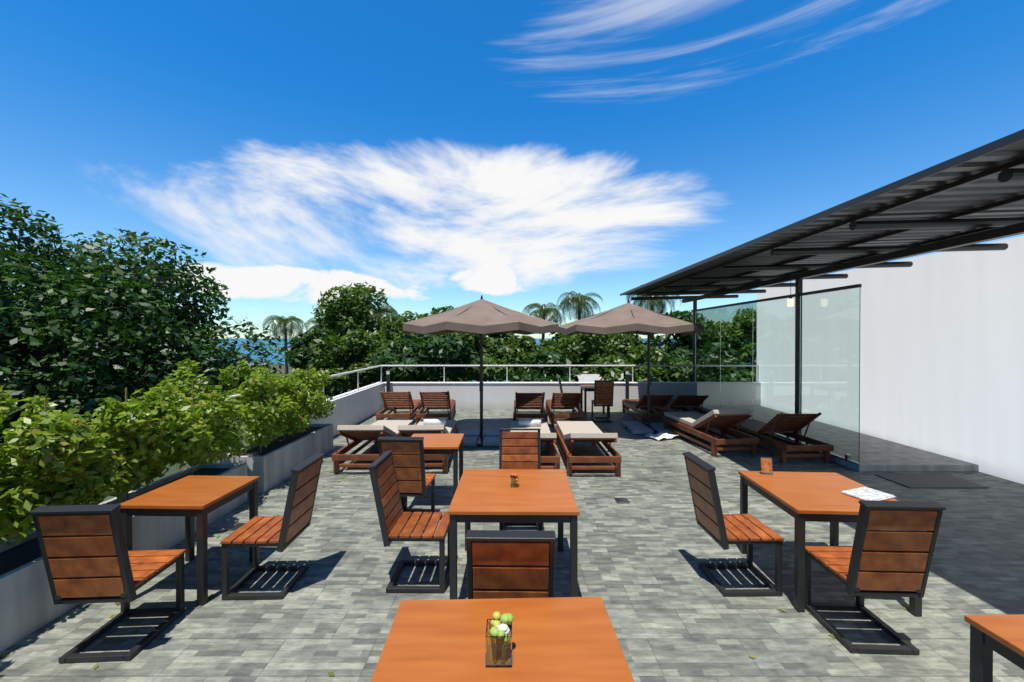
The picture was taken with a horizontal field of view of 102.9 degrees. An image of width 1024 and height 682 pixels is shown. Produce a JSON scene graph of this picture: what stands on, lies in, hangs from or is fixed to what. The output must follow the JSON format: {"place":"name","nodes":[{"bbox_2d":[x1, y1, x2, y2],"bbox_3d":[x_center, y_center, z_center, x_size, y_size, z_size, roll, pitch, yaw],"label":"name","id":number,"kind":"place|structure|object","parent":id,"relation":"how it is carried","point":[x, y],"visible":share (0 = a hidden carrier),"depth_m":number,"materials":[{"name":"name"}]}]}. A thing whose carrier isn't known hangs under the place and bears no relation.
{"place":"outdoors","nodes":[
{"label":"outdoors","id":0,"kind":"place"},
{"bbox_2d":[0,193,292,539],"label":"tree","id":1,"kind":"object","parent":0,"point":[100,299],"depth_m":11.05,"materials":[{"name":"green plant"}]},
{"bbox_2d":[1,364,440,540],"bbox_3d":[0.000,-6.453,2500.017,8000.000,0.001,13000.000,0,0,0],"label":"ground","id":2,"kind":"structure","parent":0,"point":[172,470],"depth_m":36.09,"materials":[{"name":"green plant"}]},
{"bbox_2d":[190,364,247,465],"bbox_3d":[-14.915,5.929,19.874,5.540,9.879,5.691,0,0,0],"label":"shrub","id":3,"kind":"object","parent":2,"relation":"on","point":[234,424],"depth_m":20.08,"materials":[{"name":"green plant"}]},
{"bbox_2d":[262,315,306,427],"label":"palm","id":4,"kind":"object","parent":2,"relation":"on","point":[280,321],"depth_m":44.44,"materials":[{"name":"green plant"}]},
{"bbox_2d":[301,318,325,333],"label":"palm","id":5,"kind":"object","parent":2,"relation":"on","point":[309,322],"visible":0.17,"depth_m":40.96,"materials":[{"name":"green plant"}]},
{"bbox_2d":[302,357,354,398],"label":"tree","id":6,"kind":"object","parent":2,"relation":"on","point":[332,392],"visible":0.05,"depth_m":22.33,"materials":[{"name":"green plant"}]},
{"bbox_2d":[285,323,379,381],"bbox_3d":[-11.799,4.776,27.217,6.830,12.090,6.375,0,0,0],"label":"tree","id":7,"kind":"object","parent":2,"relation":"on","point":[300,357],"visible":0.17,"depth_m":25.02,"materials":[{"name":"green plant"}]},
{"bbox_2d":[310,282,436,381],"bbox_3d":[-9.875,3.263,30.097,10.170,15.070,9.912,0,0,0],"label":"tree","id":8,"kind":"object","parent":2,"relation":"on","point":[353,313],"depth_m":27.77,"materials":[{"name":"green plant"}]},
{"bbox_2d":[367,303,398,331],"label":"palm","id":9,"kind":"object","parent":2,"relation":"on","point":[390,309],"depth_m":39.30,"materials":[{"name":"green plant"}]},
{"bbox_2d":[368,333,479,381],"bbox_3d":[-4.316,5.185,20.477,5.695,11.361,4.536,0,0,0],"label":"tree","id":10,"kind":"object","parent":2,"relation":"on","point":[428,348],"depth_m":19.30,"materials":[{"name":"green plant"}]},
{"bbox_2d":[425,305,483,379],"bbox_3d":[-5.436,3.966,31.973,7.198,13.634,7.525,0,0,0],"label":"tree","id":11,"kind":"object","parent":2,"relation":"on","point":[472,338],"depth_m":29.90,"materials":[{"name":"green plant"}]},
{"bbox_2d":[465,332,533,379],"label":"tree","id":12,"kind":"object","parent":2,"relation":"on","point":[512,354],"depth_m":31.28,"materials":[{"name":"green plant"}]},
{"bbox_2d":[509,335,561,375],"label":"tree","id":13,"kind":"object","parent":2,"relation":"on","point":[546,345],"visible":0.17,"depth_m":34.67,"materials":[{"name":"green plant"}]},
{"bbox_2d":[522,302,562,340],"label":"palm","id":14,"kind":"object","parent":2,"relation":"on","point":[552,316],"depth_m":37.36,"materials":[{"name":"green plant"}]},
{"bbox_2d":[509,350,581,381],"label":"tree","id":15,"kind":"object","parent":2,"relation":"on","point":[553,357],"depth_m":19.46,"materials":[{"name":"green plant"}]},
{"bbox_2d":[551,332,592,373],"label":"tree","id":16,"kind":"object","parent":2,"relation":"on","point":[557,336],"visible":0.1,"depth_m":38.63,"materials":[{"name":"green plant"}]},
{"bbox_2d":[556,291,602,371],"bbox_3d":[5.859,3.229,35.856,4.152,15.053,4.372,0,0,0],"label":"palm","id":17,"kind":"object","parent":2,"relation":"on","point":[571,300],"depth_m":35.54,"materials":[{"name":"green plant"}]},
{"bbox_2d":[558,333,646,373],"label":"tree","id":18,"kind":"object","parent":2,"relation":"on","point":[612,344],"depth_m":32.56,"materials":[{"name":"green plant"}]},
{"bbox_2d":[595,344,692,381],"bbox_3d":[6.578,5.491,19.986,5.703,10.754,4.822,0,0,0],"label":"tree","id":19,"kind":"object","parent":2,"relation":"on","point":[616,374],"visible":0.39,"depth_m":19.49,"materials":[{"name":"green plant"}]},
{"bbox_2d":[626,285,680,340],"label":"palm","id":20,"kind":"object","parent":2,"relation":"on","point":[660,305],"depth_m":30.14,"materials":[{"name":"green plant"}]},
{"bbox_2d":[628,309,692,380],"bbox_3d":[12.966,4.205,29.560,8.600,13.196,8.426,0,0,0],"label":"tree","id":21,"kind":"object","parent":2,"relation":"on","point":[678,350],"depth_m":29.05,"materials":[{"name":"green plant"}]},
{"bbox_2d":[660,357,692,381],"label":"tree","id":22,"kind":"object","parent":2,"relation":"on","point":[677,359],"visible":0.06,"depth_m":20.22,"materials":[{"name":"green plant"}]},
{"bbox_2d":[305,326,399,393],"bbox_3d":[-8.326,5.003,21.863,5.636,11.700,5.525,0,0,0],"label":"tree","id":23,"kind":"object","parent":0,"point":[368,346],"depth_m":21.29,"materials":[{"name":"green plant"}]},
{"bbox_2d":[201,338,674,363],"bbox_3d":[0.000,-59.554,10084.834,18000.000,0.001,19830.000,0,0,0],"label":"sea water","id":24,"kind":"structure","parent":0,"point":[253,356],"depth_m":530.30,"materials":[{"name":"blue liquid"}]},
{"bbox_2d":[450,355,514,381],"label":"tree","id":25,"kind":"object","parent":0,"point":[492,374],"depth_m":21.78,"materials":[{"name":"green plant"}]},
{"bbox_2d":[0,0,1023,338],"label":"sky","id":26,"kind":"structure","parent":0,"point":[514,154],"materials":[{"name":"blue"}]},
{"bbox_2d":[543,374,624,381],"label":"neighbour building","id":27,"kind":"structure","parent":0,"point":[587,377],"depth_m":28.52,"materials":[{"name":"white paint"}]},
{"bbox_2d":[757,236,1023,483],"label":"building wall","id":28,"kind":"structure","parent":0,"point":[941,353],"depth_m":6.56,"materials":[{"name":"white paint"}]},
{"bbox_3d":[1.575,6.631,2.871,10.830,8.698,17.630,0,0,0],"label":"building","id":29,"kind":"object","parent":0,"visible":0},
{"bbox_2d":[0,409,1023,681],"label":"terrace floor","id":30,"kind":"structure","parent":29,"relation":"on","point":[674,615],"depth_m":3.26,"materials":[{"name":"stone"}]},
{"bbox_2d":[29,504,185,662],"bbox_3d":[-2.583,1.476,2.671,0.456,1.003,0.598,0,0,-3],"label":"chair","id":31,"kind":"object","parent":30,"relation":"on","point":[87,561],"visible":1,"depth_m":2.47,"materials":[{"name":"brown wood"}]},
{"bbox_2d":[0,463,246,652],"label":"planter","id":32,"kind":"object","parent":30,"relation":"on","point":[28,607],"visible":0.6,"depth_m":2.95,"materials":[{"name":"concrete"}]},
{"bbox_2d":[0,358,254,545],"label":"hedge","id":33,"kind":"object","parent":32,"relation":"on","point":[65,460],"depth_m":3.39,"materials":[{"name":"green plant"}]},
{"bbox_2d":[120,475,259,604],"bbox_3d":[-2.616,1.597,3.371,0.660,0.750,0.660,0,0,2],"label":"table","id":34,"kind":"object","parent":30,"relation":"on","point":[189,498],"visible":0.87,"depth_m":3.17,"materials":[{"name":"brown wood"}]},
{"bbox_2d":[225,523,244,530],"bbox_3d":[-2.900,1.965,4.314,0.160,0.009,0.160,0,0,0],"label":"floor drain","id":35,"kind":"object","parent":30,"relation":"on","point":[236,526],"visible":0.72,"depth_m":4.30,"materials":[{"name":"silver metal"}]},
{"bbox_2d":[220,452,324,599],"bbox_3d":[-1.920,1.472,3.321,0.598,1.003,0.456,0,0,-1],"label":"chair","id":36,"kind":"object","parent":30,"relation":"on","point":[286,529],"visible":1,"depth_m":3.22,"materials":[{"name":"brown wood"}]},
{"bbox_2d":[220,424,332,492],"bbox_3d":[-3.485,1.721,6.287,0.570,0.470,2.050,0,0,0],"label":"planter","id":37,"kind":"object","parent":30,"relation":"on","point":[274,462],"visible":0.59,"depth_m":5.83,"materials":[{"name":"concrete"}]},
{"bbox_2d":[228,359,335,453],"bbox_3d":[-3.526,0.897,6.236,0.994,1.322,2.342,0,0,0],"label":"hedge","id":38,"kind":"object","parent":37,"relation":"on","point":[286,409],"depth_m":5.77,"materials":[{"name":"green plant"}]},
{"bbox_2d":[332,420,412,473],"bbox_3d":[-2.247,1.594,6.918,0.780,0.707,2.000,0,0,0],"label":"lounger","id":39,"kind":"object","parent":30,"relation":"on","point":[358,434],"visible":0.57,"depth_m":6.09,"materials":[{"name":"brown wood"}]},
{"bbox_2d":[386,370,389,410],"bbox_3d":[-3.430,1.361,11.310,0.101,1.120,0.104,0,0,0],"label":"bollard light","id":40,"kind":"object","parent":30,"relation":"on","point":[387,380],"visible":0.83,"depth_m":11.27,"materials":[{"name":"black metal"}]},
{"bbox_2d":[376,391,421,420],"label":"lounger","id":41,"kind":"object","parent":30,"relation":"on","point":[399,400],"visible":0.88,"depth_m":9.60,"materials":[{"name":"brown wood"}]},
{"bbox_2d":[377,436,435,531],"bbox_3d":[-1.101,1.464,4.356,0.456,1.003,0.598,0,0,3],"label":"chair","id":42,"kind":"object","parent":30,"relation":"on","point":[414,479],"visible":0.62,"depth_m":4.12,"materials":[{"name":"brown wood"}]},
{"bbox_2d":[367,450,449,592],"bbox_3d":[-0.827,1.471,3.402,0.598,1.003,0.456,0,0,1],"label":"chair","id":43,"kind":"object","parent":30,"relation":"on","point":[393,517],"visible":0.94,"depth_m":3.30,"materials":[{"name":"brown wood"}]},
{"bbox_2d":[393,420,457,472],"bbox_3d":[-1.388,1.594,6.930,0.780,0.707,2.000,0,0,-2],"label":"lounger","id":44,"kind":"object","parent":30,"relation":"on","point":[451,427],"visible":0.55,"depth_m":6.05,"materials":[{"name":"beige fabric"}]},
{"bbox_2d":[423,419,445,425],"bbox_3d":[-1.400,1.478,7.410,0.400,0.117,0.120,0,0,0],"label":"rolled towel","id":45,"kind":"object","parent":44,"relation":"on","point":[434,421],"visible":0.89,"depth_m":7.36,"materials":[{"name":"white fabric"}]},
{"bbox_2d":[402,434,463,509],"bbox_3d":[-0.949,1.586,5.001,0.660,0.750,0.660,0,0,-1],"label":"table","id":46,"kind":"object","parent":30,"relation":"on","point":[443,444],"visible":0.49,"depth_m":4.78,"materials":[{"name":"brown wood"}]},
{"bbox_2d":[416,391,455,424],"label":"lounger","id":47,"kind":"object","parent":30,"relation":"on","point":[436,400],"visible":0.94,"depth_m":9.59,"materials":[{"name":"brown wood"}]},
{"bbox_2d":[0,447,908,675],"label":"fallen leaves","id":48,"kind":"object","parent":30,"relation":"on","point":[212,595],"visible":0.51,"depth_m":3.00,"materials":[{"name":"yellow plant"}]},
{"bbox_2d":[403,295,558,445],"bbox_3d":[-0.600,0.516,8.104,2.964,2.845,2.964,0,0,0],"label":"parasol","id":49,"kind":"object","parent":30,"relation":"on","point":[481,317],"visible":0.98,"depth_m":7.31,"materials":[{"name":"fabric"}]},
{"bbox_2d":[371,597,633,681],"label":"table","id":50,"kind":"object","parent":30,"relation":"on","point":[564,639],"visible":1,"depth_m":1.67,"materials":[{"name":"brown wood"}]},
{"bbox_2d":[485,611,513,667],"bbox_3d":[-0.046,1.154,1.589,0.107,0.154,0.102,0,0,0],"label":"vase","id":51,"kind":"object","parent":50,"relation":"on","point":[498,651],"depth_m":1.54,"materials":[{"name":"clear glass"}]},
{"bbox_2d":[309,382,696,436],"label":"parapet wall","id":52,"kind":"structure","parent":30,"relation":"on","point":[355,406],"depth_m":11.46,"materials":[{"name":"white paint"}]},
{"bbox_2d":[222,365,695,439],"bbox_3d":[1.640,1.095,8.405,10.770,0.793,6.395,0,0,0],"label":"railing","id":53,"kind":"object","parent":52,"relation":"on","point":[357,371],"visible":0.73,"depth_m":11.53,"materials":[{"name":"white metal"}]},
{"bbox_2d":[465,530,555,598],"bbox_3d":[-0.003,1.478,2.351,0.456,1.003,0.598,0,0,1],"label":"chair","id":54,"kind":"object","parent":30,"relation":"on","point":[510,563],"visible":0.52,"depth_m":2.09,"materials":[{"name":"brown wood"}]},
{"bbox_2d":[448,469,579,598],"bbox_3d":[0.016,1.597,3.411,0.950,0.750,0.950,0,0,1],"label":"table","id":55,"kind":"object","parent":30,"relation":"on","point":[534,496],"visible":0.86,"depth_m":3.11,"materials":[{"name":"brown wood"}]},
{"bbox_2d":[510,473,518,486],"bbox_3d":[0.020,1.167,3.428,0.077,0.102,0.074,0,0,0],"label":"vase","id":56,"kind":"object","parent":55,"relation":"on","point":[513,482],"depth_m":3.40,"materials":[{"name":"glass"}]},
{"bbox_2d":[499,428,542,530],"bbox_3d":[0.086,1.465,4.244,0.456,1.003,0.598,0,0,0],"label":"chair","id":57,"kind":"object","parent":30,"relation":"on","point":[519,450],"visible":0.33,"depth_m":4.44,"materials":[{"name":"brown wood"}]},
{"bbox_2d":[513,392,547,423],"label":"lounger","id":58,"kind":"object","parent":30,"relation":"on","point":[528,400],"visible":0.97,"depth_m":9.52,"materials":[{"name":"brown wood"}]},
{"bbox_2d":[508,421,559,468],"bbox_3d":[0.312,1.636,6.817,0.780,0.625,2.000,0,0,0],"label":"lounger","id":59,"kind":"object","parent":30,"relation":"on","point":[547,436],"visible":0.52,"depth_m":6.18,"materials":[{"name":"beige fabric"}]},
{"bbox_2d":[519,420,540,425],"bbox_3d":[0.320,1.479,7.361,0.400,0.117,0.120,0,0,0],"label":"rolled towel","id":60,"kind":"object","parent":59,"relation":"on","point":[529,422],"visible":1,"depth_m":7.31,"materials":[{"name":"white fabric"}]},
{"bbox_2d":[546,392,585,426],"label":"lounger","id":61,"kind":"object","parent":30,"relation":"on","point":[565,401],"visible":0.98,"depth_m":9.54,"materials":[{"name":"brown wood"}]},
{"bbox_2d":[557,376,581,413],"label":"chair","id":62,"kind":"object","parent":30,"relation":"on","point":[560,387],"visible":0.43,"depth_m":10.29,"materials":[{"name":"black metal"}]},
{"bbox_2d":[554,421,621,475],"bbox_3d":[1.189,1.636,6.814,0.780,0.625,2.000,0,0,0],"label":"lounger","id":63,"kind":"object","parent":30,"relation":"on","point":[571,432],"visible":0.99,"depth_m":6.00,"materials":[{"name":"beige fabric"}]},
{"bbox_2d":[580,385,609,417],"bbox_3d":[2.139,1.547,10.541,0.660,0.750,0.660,0,0,0],"label":"table","id":64,"kind":"object","parent":30,"relation":"on","point":[585,388],"visible":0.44,"depth_m":10.24,"materials":[{"name":"black metal"}]},
{"bbox_2d":[591,380,613,421],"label":"chair","id":65,"kind":"object","parent":30,"relation":"on","point":[603,392],"visible":1,"depth_m":9.68,"materials":[{"name":"brown wood"}]},
{"bbox_2d":[614,498,629,503],"bbox_3d":[1.350,1.960,5.014,0.160,0.009,0.160,0,0,0],"label":"floor drain","id":66,"kind":"object","parent":30,"relation":"on","point":[622,500],"visible":1,"depth_m":5.00,"materials":[{"name":"silver metal"}]},
{"bbox_2d":[625,370,628,409],"bbox_3d":[3.200,1.361,11.330,0.101,1.120,0.104,0,0,0],"label":"bollard light","id":67,"kind":"object","parent":30,"relation":"on","point":[626,384],"visible":0.91,"depth_m":11.29,"materials":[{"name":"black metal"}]},
{"bbox_2d":[558,299,703,433],"bbox_3d":[2.550,0.510,8.954,2.872,2.845,2.872,0,0,-12],"label":"parasol","id":68,"kind":"object","parent":30,"relation":"on","point":[628,318],"visible":0.94,"depth_m":8.17,"materials":[{"name":"fabric"}]},
{"bbox_2d":[622,395,673,423],"bbox_3d":[3.363,1.573,10.157,0.780,0.704,2.000,0,0,1],"label":"lounger","id":69,"kind":"object","parent":30,"relation":"on","point":[660,402],"visible":0.84,"depth_m":9.70,"materials":[{"name":"brown wood"}]},
{"bbox_2d":[645,432,679,440],"bbox_3d":[2.998,1.876,8.163,0.557,0.124,0.385,0,0,-25],"label":"towel","id":70,"kind":"object","parent":30,"relation":"on","point":[660,436],"visible":1,"depth_m":8.10,"materials":[{"name":"white fabric"}]},
{"bbox_2d":[655,395,708,422],"bbox_3d":[4.207,1.573,10.146,0.780,0.704,2.000,0,0,5],"label":"lounger","id":71,"kind":"object","parent":30,"relation":"on","point":[683,402],"visible":0.65,"depth_m":9.68,"materials":[{"name":"brown wood"}]},
{"bbox_2d":[662,409,758,455],"bbox_3d":[3.700,1.554,7.829,0.780,0.774,2.000,0,0,-5],"label":"lounger","id":72,"kind":"object","parent":30,"relation":"on","point":[724,420],"visible":0.99,"depth_m":7.29,"materials":[{"name":"brown wood"}]},
{"bbox_2d":[682,452,783,595],"bbox_3d":[1.794,1.471,3.359,0.598,1.003,0.456,0,0,-1],"label":"chair","id":73,"kind":"object","parent":30,"relation":"on","point":[718,526],"visible":1,"depth_m":3.26,"materials":[{"name":"brown wood"}]},
{"bbox_2d":[721,412,833,462],"bbox_3d":[4.672,1.550,7.420,0.780,0.788,2.000,0,0,-1],"label":"lounger","id":74,"kind":"object","parent":30,"relation":"on","point":[790,425],"visible":0.86,"depth_m":6.88,"materials":[{"name":"brown wood"}]},
{"bbox_2d":[631,157,1023,443],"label":"pergola frame","id":75,"kind":"object","parent":30,"relation":"on","point":[990,230],"visible":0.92,"depth_m":5.76,"materials":[{"name":"grey metal"}]},
{"bbox_2d":[695,287,860,462],"bbox_3d":[5.200,0.508,8.829,0.012,2.660,5.450,0,0,0],"label":"glass screen","id":76,"kind":"object","parent":75,"relation":"attached to","point":[744,356],"visible":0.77,"depth_m":7.66,"materials":[{"name":"clear glass"}]},
{"bbox_2d":[787,272,793,306],"bbox_3d":[4.900,-0.915,7.174,0.100,0.610,0.100,0,0,0],"label":"pendant lamp","id":77,"kind":"object","parent":75,"relation":"hanging from","point":[790,301],"visible":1,"depth_m":7.16,"materials":[{"name":"white metal"}]},
{"bbox_2d":[620,129,1023,295],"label":"pergola roof","id":78,"kind":"structure","parent":75,"relation":"on","point":[992,188],"depth_m":4.51,"materials":[{"name":"grey metal"}]},
{"bbox_2d":[738,471,921,615],"bbox_3d":[2.538,1.597,3.374,0.880,0.750,0.880,0,0,3],"label":"table","id":79,"kind":"object","parent":30,"relation":"on","point":[801,498],"visible":0.75,"depth_m":3.21,"materials":[{"name":"brown wood"}]},
{"bbox_2d":[759,457,772,473],"bbox_3d":[2.333,1.144,3.748,0.105,0.154,0.050,0,0,8],"label":"menu stand","id":80,"kind":"object","parent":79,"relation":"on","point":[766,465],"visible":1,"depth_m":3.73,"materials":[{"name":"brown wood"}]},
{"bbox_2d":[841,487,895,500],"bbox_3d":[2.821,1.214,3.232,0.305,0.008,0.215,0,0,-20],"label":"newspaper","id":81,"kind":"object","parent":79,"relation":"on","point":[864,493],"visible":0.86,"depth_m":3.21,"materials":[{"name":"white paper"}]},
{"bbox_2d":[699,407,978,471],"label":"platform slab","id":82,"kind":"structure","parent":30,"relation":"on","point":[877,454],"depth_m":6.39,"materials":[{"name":"concrete"}]},
{"bbox_2d":[699,406,859,464],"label":"glass clamps","id":83,"kind":"object","parent":82,"relation":"on","point":[846,458],"visible":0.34,"depth_m":6.64,"materials":[{"name":"silver metal"}]},
{"bbox_2d":[805,500,945,654],"bbox_3d":[2.364,1.476,2.734,0.456,1.003,0.598,0,0,2],"label":"chair","id":84,"kind":"object","parent":30,"relation":"on","point":[886,554],"visible":0.97,"depth_m":2.53,"materials":[{"name":"brown wood"}]},
{"bbox_2d":[875,474,988,487],"bbox_3d":[5.825,1.953,5.699,1.050,0.014,0.530,0,0,0],"label":"door mat","id":85,"kind":"object","parent":30,"relation":"on","point":[927,480],"depth_m":5.65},
{"bbox_2d":[964,614,1023,681],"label":"table","id":86,"kind":"object","parent":30,"relation":"on","point":[1002,635],"visible":1,"depth_m":1.78,"materials":[{"name":"brown wood"}]}
]}

